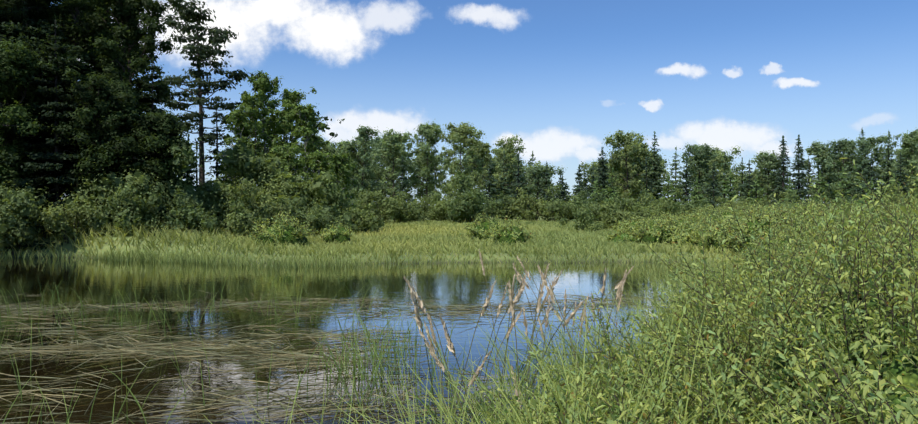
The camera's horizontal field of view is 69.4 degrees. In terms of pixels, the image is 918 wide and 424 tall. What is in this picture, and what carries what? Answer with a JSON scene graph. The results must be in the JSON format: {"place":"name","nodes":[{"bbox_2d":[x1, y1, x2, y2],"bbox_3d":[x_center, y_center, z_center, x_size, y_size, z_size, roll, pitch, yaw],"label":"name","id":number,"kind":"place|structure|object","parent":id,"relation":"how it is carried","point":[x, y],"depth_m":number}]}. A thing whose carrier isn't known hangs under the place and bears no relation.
{"place":"outdoors","nodes":[
{"label":"outdoors","id":0,"kind":"place"},
{"bbox_2d":[0,257,717,423],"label":"pond water","id":1,"kind":"structure","parent":0,"point":[457,285],"depth_m":10.75},
{"bbox_2d":[1,206,742,270],"bbox_3d":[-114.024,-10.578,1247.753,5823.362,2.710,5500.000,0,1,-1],"label":"reeds","id":2,"kind":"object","parent":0,"point":[69,247],"depth_m":23.08},
{"bbox_2d":[0,0,198,250],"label":"tree","id":3,"kind":"object","parent":2,"relation":"on","point":[22,62],"depth_m":27.06},
{"bbox_2d":[155,0,358,213],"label":"tree","id":4,"kind":"object","parent":2,"relation":"on","point":[282,124],"depth_m":44.14},
{"bbox_2d":[0,214,912,423],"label":"marsh grass","id":5,"kind":"structure","parent":2,"relation":"on","point":[425,237],"depth_m":11.69},
{"bbox_2d":[0,249,684,423],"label":"dry reeds","id":6,"kind":"object","parent":5,"relation":"on","point":[283,355],"depth_m":8.21},
{"bbox_2d":[0,135,917,257],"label":"shrub belt","id":7,"kind":"object","parent":2,"relation":"on","point":[322,200],"depth_m":32.83},
{"bbox_2d":[241,158,917,423],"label":"shrubs","id":8,"kind":"object","parent":2,"relation":"on","point":[866,390],"depth_m":3.27},
{"bbox_2d":[51,0,917,203],"label":"sky","id":9,"kind":"structure","parent":0,"point":[561,76]}
]}

